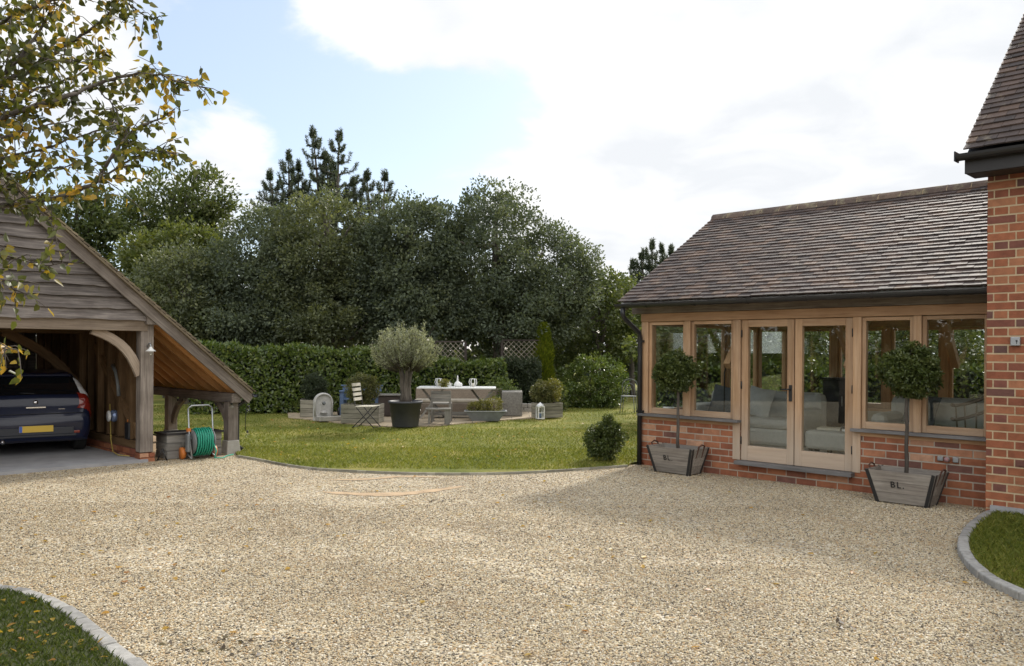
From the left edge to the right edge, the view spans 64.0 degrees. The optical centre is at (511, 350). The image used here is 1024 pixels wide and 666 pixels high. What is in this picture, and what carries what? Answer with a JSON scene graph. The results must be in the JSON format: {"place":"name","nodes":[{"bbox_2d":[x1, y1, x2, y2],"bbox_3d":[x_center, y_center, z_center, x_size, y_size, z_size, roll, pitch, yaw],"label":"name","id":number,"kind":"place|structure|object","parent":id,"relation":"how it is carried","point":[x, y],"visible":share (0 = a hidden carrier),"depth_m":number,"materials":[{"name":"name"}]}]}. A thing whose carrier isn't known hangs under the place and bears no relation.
{"place":"outdoors","nodes":[
{"label":"outdoors","id":0,"kind":"place"},
{"bbox_2d":[0,586,128,665],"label":"lawn","id":1,"kind":"structure","parent":0,"point":[54,651],"depth_m":4.60,"materials":[{"name":"plant"}]},
{"bbox_2d":[0,587,107,660],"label":"fallen leaves","id":2,"kind":"object","parent":1,"relation":"on","point":[10,630],"visible":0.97,"depth_m":4.65,"materials":[{"name":"brown plant"}]},
{"bbox_2d":[0,441,147,474],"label":"garage floor","id":3,"kind":"structure","parent":0,"point":[21,458],"depth_m":12.24,"materials":[{"name":"concrete"}]},
{"bbox_2d":[0,369,90,448],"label":"parked car","id":4,"kind":"object","parent":3,"relation":"on","point":[43,405],"visible":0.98,"depth_m":12.61,"materials":[{"name":"blue paint"}]},
{"bbox_2d":[153,436,223,459],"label":"store floor","id":5,"kind":"structure","parent":0,"point":[154,443],"depth_m":13.90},
{"bbox_2d":[154,428,223,458],"bbox_3d":[-5.080,1.460,12.891,0.924,0.391,0.480,0,0,-45],"label":"wooden trough","id":6,"kind":"object","parent":5,"relation":"on","point":[171,442],"visible":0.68,"depth_m":12.58,"materials":[{"name":"grey wood"}]},
{"bbox_2d":[287,411,535,427],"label":"patio","id":7,"kind":"structure","parent":0,"point":[423,421],"depth_m":19.32,"materials":[{"name":"stone"}]},
{"bbox_2d":[300,399,312,416],"bbox_3d":[-4.832,1.401,20.089,0.685,0.412,0.625,0,0,-12],"label":"box planter","id":8,"kind":"object","parent":7,"relation":"on","point":[306,408],"visible":0.43,"depth_m":19.75,"materials":[{"name":"grey wood"}]},
{"bbox_2d":[298,370,329,399],"bbox_3d":[-4.848,0.918,20.059,0.744,0.864,0.776,0,0,-24],"label":"box ball","id":9,"kind":"object","parent":8,"relation":"in","point":[315,386],"visible":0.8,"depth_m":19.95,"materials":[{"name":"green plant"}]},
{"bbox_2d":[313,393,340,421],"bbox_3d":[-4.245,1.295,18.841,0.578,0.640,0.348,0,0,-30],"label":"wall fountain","id":10,"kind":"object","parent":7,"relation":"on","point":[322,407],"depth_m":18.86,"materials":[{"name":"white stone"}]},
{"bbox_2d":[337,385,382,414],"bbox_3d":[-3.807,1.246,20.570,1.060,0.745,0.540,0,0,0],"label":"blue bench","id":11,"kind":"object","parent":7,"relation":"on","point":[343,399],"visible":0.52,"depth_m":20.39,"materials":[{"name":"paint"}]},
{"bbox_2d":[341,403,383,422],"bbox_3d":[-3.377,1.411,18.531,0.865,0.412,0.575,0,0,4],"label":"box planter","id":12,"kind":"object","parent":7,"relation":"on","point":[350,413],"visible":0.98,"depth_m":18.25,"materials":[{"name":"grey wood"}]},
{"bbox_2d":[343,372,382,404],"bbox_3d":[-3.408,0.901,18.555,0.805,0.844,0.857,0,0,38],"label":"box ball","id":13,"kind":"object","parent":12,"relation":"on","point":[370,395],"visible":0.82,"depth_m":18.44,"materials":[{"name":"green plant"}]},
{"bbox_2d":[378,393,400,415],"bbox_3d":[-3.033,1.346,20.300,0.580,0.535,0.520,0,0,0],"label":"wicker table","id":14,"kind":"object","parent":7,"relation":"on","point":[384,398],"visible":0.41,"depth_m":20.07,"materials":[{"name":"grey wicker"}]},
{"bbox_2d":[388,400,422,427],"bbox_3d":[-2.286,1.354,17.572,0.740,0.550,0.740,0,0,0],"label":"flower pot","id":15,"kind":"object","parent":7,"relation":"on","point":[405,414],"visible":0.97,"depth_m":17.30,"materials":[{"name":"plastic"}]},
{"bbox_2d":[368,321,442,401],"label":"olive tree","id":16,"kind":"object","parent":15,"relation":"in","point":[408,353],"visible":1,"depth_m":17.34,"materials":[{"name":"green plant"}]},
{"bbox_2d":[425,408,450,424],"bbox_3d":[-1.641,1.456,18.200,0.560,0.356,0.280,0,0,-4],"label":"bench","id":17,"kind":"object","parent":7,"relation":"on","point":[446,416],"visible":1,"depth_m":18.09,"materials":[{"name":"grey wood"}]},
{"bbox_2d":[431,391,451,422],"bbox_3d":[-1.610,1.274,18.741,0.455,0.720,0.444,0,0,0],"label":"garden chair","id":18,"kind":"object","parent":7,"relation":"on","point":[440,397],"visible":0.97,"depth_m":18.52,"materials":[{"name":"grey wood"}]},
{"bbox_2d":[417,386,495,418],"bbox_3d":[-1.335,1.266,19.900,1.880,0.770,0.780,0,0,-1],"label":"dining table","id":19,"kind":"object","parent":7,"relation":"on","point":[440,412],"visible":0.7,"depth_m":19.74,"materials":[{"name":"white paint"}]},
{"bbox_2d":[415,388,521,415],"bbox_3d":[-1.133,1.307,21.030,2.785,0.640,1.160,0,0,0],"label":"wicker sofa","id":20,"kind":"object","parent":7,"relation":"on","point":[461,399],"visible":0.48,"depth_m":20.85,"materials":[{"name":"grey wicker"}]},
{"bbox_2d":[464,410,506,420],"bbox_3d":[-0.619,1.523,19.208,1.000,0.236,0.400,0,0,-2],"label":"zinc trough","id":21,"kind":"object","parent":7,"relation":"on","point":[485,415],"visible":0.95,"depth_m":19.05,"materials":[{"name":"metal"}]},
{"bbox_2d":[467,400,480,410],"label":"trough shrub","id":22,"kind":"object","parent":21,"relation":"in","point":[475,403],"visible":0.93,"depth_m":19.18,"materials":[{"name":"green plant"}]},
{"bbox_2d":[476,398,492,410],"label":"trough shrub","id":23,"kind":"object","parent":21,"relation":"in","point":[484,408],"visible":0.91,"depth_m":19.13,"materials":[{"name":"green plant"}]},
{"bbox_2d":[486,395,502,410],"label":"trough shrub","id":24,"kind":"object","parent":21,"relation":"in","point":[497,401],"visible":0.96,"depth_m":19.18,"materials":[{"name":"green plant"}]},
{"bbox_2d":[0,454,1023,665],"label":"gravel drive","id":25,"kind":"structure","parent":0,"point":[371,502],"depth_m":7.07,"materials":[{"name":"beige gravel"}]},
{"bbox_2d":[0,584,148,665],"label":"kerb","id":26,"kind":"structure","parent":25,"relation":"on","point":[129,658],"depth_m":4.79,"materials":[{"name":"stone"}]},
{"bbox_2d":[0,171,257,461],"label":"oak garage","id":27,"kind":"structure","parent":25,"relation":"on","point":[105,312],"depth_m":12.35,"materials":[{"name":"brown wood"}]},
{"bbox_2d":[106,410,116,421],"bbox_3d":[-6.322,1.036,12.990,0.195,0.200,0.160,0,0,45],"label":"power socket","id":28,"kind":"object","parent":27,"relation":"attached to","point":[111,415],"visible":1,"depth_m":12.93,"materials":[{"name":"white paint"}]},
{"bbox_2d":[111,364,120,395],"bbox_3d":[-6.275,0.468,12.975,0.056,0.508,0.314,0,0,-45],"label":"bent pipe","id":29,"kind":"object","parent":27,"relation":"attached to","point":[116,379],"visible":1,"depth_m":12.91,"materials":[{"name":"metal"}]},
{"bbox_2d":[125,419,131,439],"bbox_3d":[-5.895,1.208,12.646,0.120,0.321,0.179,0,0,-45],"label":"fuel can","id":30,"kind":"object","parent":27,"relation":"on","point":[127,429],"visible":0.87,"depth_m":12.56,"materials":[{"name":"black plastic"}]},
{"bbox_2d":[170,394,248,432],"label":"festoon lights","id":31,"kind":"object","parent":27,"relation":"hanging from","point":[247,406],"visible":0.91,"depth_m":13.44,"materials":[{"name":"black plastic"}]},
{"bbox_2d":[179,404,233,459],"bbox_3d":[-4.654,1.251,12.688,0.838,0.834,0.470,0,0,-42],"label":"hose reel","id":32,"kind":"object","parent":25,"relation":"on","point":[200,441],"visible":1,"depth_m":12.49,"materials":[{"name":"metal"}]},
{"bbox_2d":[332,476,430,479],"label":"sand track","id":33,"kind":"structure","parent":25,"relation":"on","point":[381,477],"depth_m":10.85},
{"bbox_2d":[326,486,462,495],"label":"sand track","id":34,"kind":"structure","parent":25,"relation":"on","point":[396,493],"depth_m":9.66,"materials":[{"name":"beige sand"}]},
{"bbox_2d":[237,455,627,474],"bbox_3d":[-1.381,1.690,11.799,6.050,0.066,1.305,0,0,7],"label":"lawn edging","id":35,"kind":"object","parent":25,"relation":"on","point":[433,473],"visible":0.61,"depth_m":11.36,"materials":[{"name":"grey wood"}]},
{"bbox_2d":[20,475,968,659],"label":"fallen leaves","id":36,"kind":"object","parent":25,"relation":"on","point":[286,568],"visible":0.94,"depth_m":6.69,"materials":[{"name":"brown plant"}]},
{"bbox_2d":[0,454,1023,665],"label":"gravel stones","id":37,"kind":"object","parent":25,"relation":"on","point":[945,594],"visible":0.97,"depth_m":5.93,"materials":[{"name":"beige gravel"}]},
{"bbox_2d":[646,440,709,475],"bbox_3d":[2.323,1.502,11.498,0.808,0.439,0.454,0,0,45],"label":"wooden crate","id":38,"kind":"object","parent":25,"relation":"on","point":[687,460],"visible":1,"depth_m":11.35,"materials":[{"name":"grey wood"}]},
{"bbox_2d":[651,346,702,448],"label":"bay tree","id":39,"kind":"object","parent":38,"relation":"in","point":[674,370],"visible":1,"depth_m":11.35,"materials":[{"name":"green plant"}]},
{"bbox_2d":[614,180,987,507],"bbox_3d":[5.211,-0.196,12.291,5.464,4.264,5.025,0,0,-45],"label":"garden room","id":40,"kind":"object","parent":25,"relation":"on","point":[858,268],"visible":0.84,"depth_m":10.88,"materials":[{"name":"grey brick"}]},
{"bbox_2d":[649,321,684,415],"bbox_3d":[2.300,0.259,12.054,0.634,1.358,0.070,0,0,45],"label":"window","id":41,"kind":"structure","parent":40,"relation":"in","point":[652,409],"depth_m":12.22,"materials":[{"name":"brown wood"}]},
{"bbox_2d":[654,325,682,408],"bbox_3d":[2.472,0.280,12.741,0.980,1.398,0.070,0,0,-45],"label":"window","id":42,"kind":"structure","parent":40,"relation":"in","point":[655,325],"depth_m":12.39,"materials":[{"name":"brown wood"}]},
{"bbox_2d":[697,325,725,386],"bbox_3d":[3.240,0.286,13.509,0.070,1.398,0.980,0,0,45],"label":"window","id":43,"kind":"structure","parent":40,"relation":"in","point":[723,328],"depth_m":13.81,"materials":[{"name":"brown wood"}]},
{"bbox_2d":[691,320,732,418],"bbox_3d":[2.832,0.263,11.519,0.070,1.358,0.679,0,0,-45],"label":"window","id":44,"kind":"structure","parent":40,"relation":"in","point":[699,413],"depth_m":11.58,"materials":[{"name":"brown wood"}]},
{"bbox_2d":[730,327,757,386],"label":"window","id":45,"kind":"structure","parent":40,"relation":"in","point":[755,330],"depth_m":14.59,"materials":[{"name":"brown wood"}]},
{"bbox_2d":[696,391,825,450],"bbox_3d":[3.740,1.056,12.586,0.920,0.860,1.920,0,0,-45],"label":"sofa","id":46,"kind":"object","parent":40,"relation":"on","point":[771,430],"visible":0.2,"depth_m":12.07,"materials":[{"name":"grey fabric"}]},
{"bbox_2d":[708,384,730,411],"bbox_3d":[3.353,0.783,12.905,0.517,0.500,0.221,0,0,40],"label":"cushion","id":47,"kind":"object","parent":46,"relation":"on","point":[717,403],"visible":0.6,"depth_m":12.87,"materials":[{"name":"grey fabric"}]},
{"bbox_2d":[750,385,776,416],"bbox_3d":[3.764,0.786,12.466,0.221,0.500,0.517,0,0,-38],"label":"cushion","id":48,"kind":"object","parent":46,"relation":"on","point":[761,400],"visible":0.82,"depth_m":12.36,"materials":[{"name":"grey fabric"}]},
{"bbox_2d":[740,319,794,464],"bbox_3d":[3.395,0.539,10.907,0.131,1.902,0.757,0,0,-45],"label":"door","id":49,"kind":"structure","parent":40,"relation":"in","point":[749,452],"depth_m":10.90,"materials":[{"name":"brown wood"}]},
{"bbox_2d":[762,328,786,390],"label":"window","id":50,"kind":"structure","parent":40,"relation":"in","point":[784,331],"depth_m":15.35,"materials":[{"name":"brown wood"}]},
{"bbox_2d":[804,329,830,376],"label":"window","id":51,"kind":"structure","parent":40,"relation":"in","point":[805,330],"depth_m":14.86,"materials":[{"name":"brown wood"}]},
{"bbox_2d":[794,318,852,471],"bbox_3d":[3.954,0.543,10.380,0.757,1.902,0.086,0,0,45],"label":"door","id":52,"kind":"structure","parent":40,"relation":"in","point":[824,460],"depth_m":10.38,"materials":[{"name":"brown wood"}]},
{"bbox_2d":[805,429,844,452],"bbox_3d":[4.658,1.302,11.384,0.750,0.380,0.900,0,0,-45],"label":"ottoman","id":53,"kind":"object","parent":40,"relation":"on","point":[829,441],"visible":0.37,"depth_m":11.24,"materials":[{"name":"grey fabric"}]},
{"bbox_2d":[838,328,883,408],"bbox_3d":[6.180,0.306,14.494,0.070,1.398,0.796,0,0,-45],"label":"window","id":54,"kind":"structure","parent":40,"relation":"in","point":[870,405],"depth_m":14.30,"materials":[{"name":"brown wood"}]},
{"bbox_2d":[862,316,913,431],"bbox_3d":[4.518,0.275,9.834,0.070,1.358,0.599,0,0,-45],"label":"window","id":55,"kind":"structure","parent":40,"relation":"in","point":[866,424],"depth_m":9.97,"materials":[{"name":"brown wood"}]},
{"bbox_2d":[891,327,940,401],"bbox_3d":[6.831,0.311,13.843,0.796,1.398,0.070,0,0,45],"label":"window","id":56,"kind":"structure","parent":40,"relation":"in","point":[893,340],"depth_m":13.65,"materials":[{"name":"brown wood"}]},
{"bbox_2d":[871,396,983,428],"bbox_3d":[5.791,1.071,10.819,0.920,0.860,1.770,0,0,-45],"label":"sofa","id":57,"kind":"object","parent":40,"relation":"on","point":[945,413],"visible":0.14,"depth_m":11.05,"materials":[{"name":"grey fabric"}]},
{"bbox_2d":[901,397,941,425],"bbox_3d":[5.510,0.798,11.031,0.216,0.456,0.472,0,0,-45],"label":"cushion","id":58,"kind":"object","parent":57,"relation":"on","point":[933,404],"visible":0.35,"depth_m":10.90,"materials":[{"name":"grey fabric"}]},
{"bbox_2d":[937,456,958,462],"bbox_3d":[4.934,1.234,9.284,0.220,0.060,0.080,0,0,45],"label":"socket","id":59,"kind":"object","parent":40,"relation":"attached to","point":[947,459],"visible":1,"depth_m":9.25,"materials":[{"name":"metal"}]},
{"bbox_2d":[922,314,986,436],"bbox_3d":[5.042,0.278,9.311,0.070,1.358,0.689,0,0,-45],"label":"window","id":60,"kind":"structure","parent":40,"relation":"in","point":[926,428],"depth_m":9.31,"materials":[{"name":"brown wood"}]},
{"bbox_2d":[949,327,983,397],"bbox_3d":[7.485,0.315,13.188,0.070,1.398,0.796,0,0,-45],"label":"window","id":61,"kind":"structure","parent":40,"relation":"in","point":[951,370],"depth_m":13.42,"materials":[{"name":"brown wood"}]},
{"bbox_2d":[950,396,983,427],"bbox_3d":[5.502,1.014,9.717,0.546,0.972,0.540,0,0,-30],"label":"rattan chair","id":62,"kind":"object","parent":40,"relation":"on","point":[965,417],"visible":0.27,"depth_m":9.93,"materials":[{"name":"wicker"}]},
{"bbox_2d":[865,461,948,507],"bbox_3d":[4.473,1.517,9.291,0.454,0.439,0.808,0,0,-45],"label":"wooden crate","id":63,"kind":"object","parent":25,"relation":"on","point":[920,487],"visible":1,"depth_m":9.16,"materials":[{"name":"grey wood"}]},
{"bbox_2d":[875,339,944,472],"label":"bay tree","id":64,"kind":"object","parent":63,"relation":"in","point":[907,372],"visible":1,"depth_m":9.14,"materials":[{"name":"green plant"}]},
{"bbox_2d":[954,14,1023,514],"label":"brick house","id":65,"kind":"structure","parent":25,"relation":"on","point":[994,145],"depth_m":8.49,"materials":[{"name":"brick"}]},
{"bbox_2d":[1010,337,1020,345],"bbox_3d":[5.164,-0.094,8.401,0.050,0.090,0.085,0,0,-45],"label":"key box","id":66,"kind":"object","parent":65,"relation":"attached to","point":[1015,341],"visible":1,"depth_m":8.38,"materials":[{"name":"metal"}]},
{"bbox_2d":[957,510,1023,601],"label":"kerb","id":67,"kind":"structure","parent":25,"relation":"on","point":[975,567],"depth_m":6.30,"materials":[{"name":"stone"}]},
{"bbox_2d":[0,0,1023,353],"label":"sky","id":68,"kind":"structure","parent":0,"point":[632,123],"materials":[{"name":"white"}]},
{"bbox_2d":[153,365,970,472],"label":"lawn","id":69,"kind":"structure","parent":0,"point":[160,400],"depth_m":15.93,"materials":[{"name":"green plant"}]},
{"bbox_2d":[43,181,135,264],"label":"ash tree","id":70,"kind":"object","parent":69,"relation":"on","point":[97,216],"visible":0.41,"depth_m":29.65,"materials":[{"name":"green plant"}]},
{"bbox_2d":[107,214,229,397],"bbox_3d":[-11.694,-1.438,27.634,4.031,6.324,3.193,0,0,0],"label":"tree","id":71,"kind":"object","parent":69,"relation":"on","point":[174,232],"visible":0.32,"depth_m":27.12,"materials":[{"name":"green plant"}]},
{"bbox_2d":[105,159,256,290],"bbox_3d":[-13.672,-3.057,33.279,5.908,9.543,4.814,0,0,26],"label":"ash tree","id":72,"kind":"object","parent":69,"relation":"on","point":[209,211],"visible":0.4,"depth_m":32.41,"materials":[{"name":"green plant"}]},
{"bbox_2d":[121,237,265,403],"bbox_3d":[-9.739,-0.838,24.858,4.756,5.151,3.703,0,0,34],"label":"evergreen oak","id":73,"kind":"object","parent":69,"relation":"on","point":[168,274],"visible":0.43,"depth_m":24.04,"materials":[{"name":"green plant"}]},
{"bbox_2d":[184,199,333,356],"bbox_3d":[-7.730,-1.451,25.060,4.255,6.416,4.631,0,0,-36],"label":"evergreen oak","id":74,"kind":"object","parent":69,"relation":"on","point":[250,302],"visible":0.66,"depth_m":24.09,"materials":[{"name":"green plant"}]},
{"bbox_2d":[249,148,323,244],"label":"pine tree","id":75,"kind":"object","parent":69,"relation":"on","point":[294,181],"visible":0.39,"depth_m":34.03,"materials":[{"name":"green plant"}]},
{"bbox_2d":[187,338,419,414],"bbox_3d":[-5.438,0.769,21.756,5.900,2.214,1.441,0,0,-13],"label":"laurel hedge","id":76,"kind":"object","parent":69,"relation":"on","point":[285,373],"visible":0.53,"depth_m":21.25,"materials":[{"name":"green plant"}]},
{"bbox_2d":[284,125,362,266],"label":"pine tree","id":77,"kind":"object","parent":69,"relation":"on","point":[326,166],"visible":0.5,"depth_m":33.92,"materials":[{"name":"green plant"}]},
{"bbox_2d":[246,179,401,350],"bbox_3d":[-5.609,-1.770,24.963,4.444,7.085,4.651,0,0,38],"label":"evergreen oak","id":78,"kind":"object","parent":69,"relation":"on","point":[326,292],"visible":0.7,"depth_m":24.05,"materials":[{"name":"green plant"}]},
{"bbox_2d":[352,382,380,428],"bbox_3d":[-3.074,1.156,17.321,0.516,0.948,0.400,0,0,14],"label":"folding chair","id":79,"kind":"object","parent":69,"relation":"on","point":[357,393],"visible":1,"depth_m":17.34,"materials":[{"name":"beige paint"}]},
{"bbox_2d":[340,167,397,357],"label":"pine tree","id":80,"kind":"object","parent":69,"relation":"on","point":[364,188],"visible":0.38,"depth_m":34.23,"materials":[{"name":"green plant"}]},
{"bbox_2d":[334,186,481,354],"bbox_3d":[-3.221,-1.565,25.108,4.651,6.690,4.552,0,0,0],"label":"evergreen oak","id":81,"kind":"object","parent":69,"relation":"on","point":[408,229],"visible":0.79,"depth_m":23.98,"materials":[{"name":"green plant"}]},
{"bbox_2d":[434,341,466,361],"bbox_3d":[-1.767,0.708,23.500,0.933,1.960,0.070,0,0,0],"label":"trellis","id":82,"kind":"object","parent":69,"relation":"on","point":[465,351],"visible":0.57,"depth_m":23.48,"materials":[{"name":"wood"}]},
{"bbox_2d":[411,354,508,399],"bbox_3d":[-1.476,0.986,22.612,2.678,1.801,1.300,0,0,-12],"label":"laurel hedge","id":83,"kind":"object","parent":69,"relation":"on","point":[482,371],"visible":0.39,"depth_m":22.25,"materials":[{"name":"green plant"}]},
{"bbox_2d":[486,377,520,405],"bbox_3d":[-0.210,1.192,21.600,0.996,1.034,0.813,0,0,12],"label":"potted plant","id":84,"kind":"object","parent":69,"relation":"on","point":[498,383],"visible":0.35,"depth_m":21.46,"materials":[{"name":"green plant"}]},
{"bbox_2d":[405,173,606,368],"bbox_3d":[-0.205,-1.827,25.526,6.534,7.272,4.973,0,0,0],"label":"evergreen oak","id":85,"kind":"object","parent":69,"relation":"on","point":[496,315],"visible":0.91,"depth_m":24.74,"materials":[{"name":"green plant"}]},
{"bbox_2d":[501,339,540,362],"bbox_3d":[0.267,0.692,23.750,1.189,2.020,0.070,0,0,0],"label":"trellis","id":86,"kind":"object","parent":69,"relation":"on","point":[508,340],"visible":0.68,"depth_m":23.73,"materials":[{"name":"wood"}]},
{"bbox_2d":[501,353,541,407],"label":"yew block","id":87,"kind":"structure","parent":69,"relation":"on","point":[524,373],"depth_m":22.86,"materials":[{"name":"green plant"}]},
{"bbox_2d":[536,402,544,418],"bbox_3d":[0.682,1.450,19.797,0.217,0.400,0.217,0,0,-39],"label":"garden lantern","id":88,"kind":"object","parent":69,"relation":"on","point":[540,405],"visible":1,"depth_m":19.76,"materials":[{"name":"white paint"}]},
{"bbox_2d":[531,321,555,401],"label":"column conifer","id":89,"kind":"object","parent":69,"relation":"on","point":[546,354],"depth_m":23.70,"materials":[{"name":"green plant"}]},
{"bbox_2d":[531,402,562,417],"bbox_3d":[0.869,1.471,20.321,0.645,0.352,0.485,0,0,-30],"label":"box planter","id":90,"kind":"object","parent":69,"relation":"on","point":[553,410],"visible":0.82,"depth_m":20.16,"materials":[{"name":"grey wood"}]},
{"bbox_2d":[529,379,554,402],"bbox_3d":[0.737,1.044,20.333,0.662,0.728,0.707,0,0,0],"label":"box ball","id":91,"kind":"object","parent":90,"relation":"in","point":[539,393],"visible":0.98,"depth_m":20.18,"materials":[{"name":"green plant"}]},
{"bbox_2d":[543,376,563,402],"bbox_3d":[1.025,1.016,20.336,0.540,0.774,0.538,0,0,0],"label":"box ball","id":92,"kind":"object","parent":90,"relation":"in","point":[555,383],"visible":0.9,"depth_m":20.28,"materials":[{"name":"green plant"}]},
{"bbox_2d":[118,261,983,393],"bbox_3d":[-5.899,-0.332,33.101,61.052,7.058,7.549,0,0,0],"label":"wood","id":93,"kind":"object","parent":69,"relation":"on","point":[526,357],"visible":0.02,"depth_m":31.65,"materials":[{"name":"green plant"}]},
{"bbox_2d":[552,382,570,410],"bbox_3d":[1.291,1.270,22.607,0.669,0.899,0.629,0,0,0],"label":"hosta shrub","id":94,"kind":"object","parent":69,"relation":"on","point":[565,402],"visible":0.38,"depth_m":22.59,"materials":[{"name":"green plant"}]},
{"bbox_2d":[555,351,630,407],"bbox_3d":[2.394,0.947,24.471,2.397,1.901,2.091,0,0,0],"label":"round shrub","id":95,"kind":"object","parent":69,"relation":"on","point":[597,398],"visible":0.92,"depth_m":24.10,"materials":[{"name":"green plant"}]},
{"bbox_2d":[549,265,659,389],"bbox_3d":[3.109,-0.555,27.775,3.496,4.771,4.502,0,0,40],"label":"hazel tree","id":96,"kind":"object","parent":69,"relation":"on","point":[611,346],"visible":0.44,"depth_m":27.13,"materials":[{"name":"green plant"}]},
{"bbox_2d":[582,413,629,460],"bbox_3d":[1.434,1.341,12.500,0.736,0.783,0.692,0,0,0],"label":"clipped bush","id":97,"kind":"object","parent":69,"relation":"on","point":[604,439],"visible":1,"depth_m":12.40,"materials":[{"name":"green plant"}]},
{"bbox_2d":[619,379,636,412],"bbox_3d":[3.174,1.233,22.300,0.439,0.921,0.430,0,0,18],"label":"wire chair","id":98,"kind":"object","parent":69,"relation":"on","point":[623,396],"visible":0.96,"depth_m":22.43,"materials":[{"name":"grey metal"}]},
{"bbox_2d":[585,272,680,395],"bbox_3d":[4.411,-0.536,30.105,4.256,4.746,3.036,0,0,-19],"label":"lime shrub","id":99,"kind":"object","parent":69,"relation":"on","point":[631,369],"visible":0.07,"depth_m":29.94,"materials":[{"name":"green plant"}]},
{"bbox_2d":[620,238,674,287],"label":"pine tree","id":100,"kind":"object","parent":69,"relation":"on","point":[641,267],"visible":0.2,"depth_m":35.91,"materials":[{"name":"green plant"}]},
{"bbox_2d":[620,326,781,390],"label":"garden tree","id":101,"kind":"object","parent":69,"relation":"on","point":[707,349],"visible":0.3,"depth_m":18.98,"materials":[{"name":"green plant"}]},
{"bbox_2d":[656,358,983,407],"bbox_3d":[7.065,1.048,18.217,7.863,1.815,1.235,0,0,9],"label":"beech hedge","id":102,"kind":"object","parent":69,"relation":"on","point":[973,388],"visible":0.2,"depth_m":18.05,"materials":[{"name":"green plant"}]},
{"bbox_2d":[767,326,983,380],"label":"garden tree","id":103,"kind":"object","parent":69,"relation":"on","point":[812,340],"visible":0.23,"depth_m":18.28,"materials":[{"name":"green plant"}]},
{"bbox_2d":[365,352,977,362],"bbox_3d":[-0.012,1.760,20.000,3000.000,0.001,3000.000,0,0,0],"label":"ground","id":104,"kind":"structure","parent":0,"point":[565,355],"depth_m":229.39,"materials":[{"name":"green plant"}]},
{"bbox_2d":[0,0,229,384],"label":"hanging tree","id":105,"kind":"object","parent":104,"relation":"on","point":[24,59],"visible":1,"depth_m":6.30,"materials":[{"name":"green plant"}]},
{"bbox_2d":[820,377,844,426],"bbox_3d":[5.254,0.967,13.110,0.500,1.060,0.460,0,0,45],"label":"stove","id":106,"kind":"object","parent":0,"point":[834,390],"visible":0.38,"depth_m":12.98,"materials":[{"name":"black metal"}]},
{"bbox_2d":[966,509,1023,588],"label":"lawn","id":107,"kind":"structure","parent":0,"point":[1000,558],"depth_m":6.70,"materials":[{"name":"green plant"}]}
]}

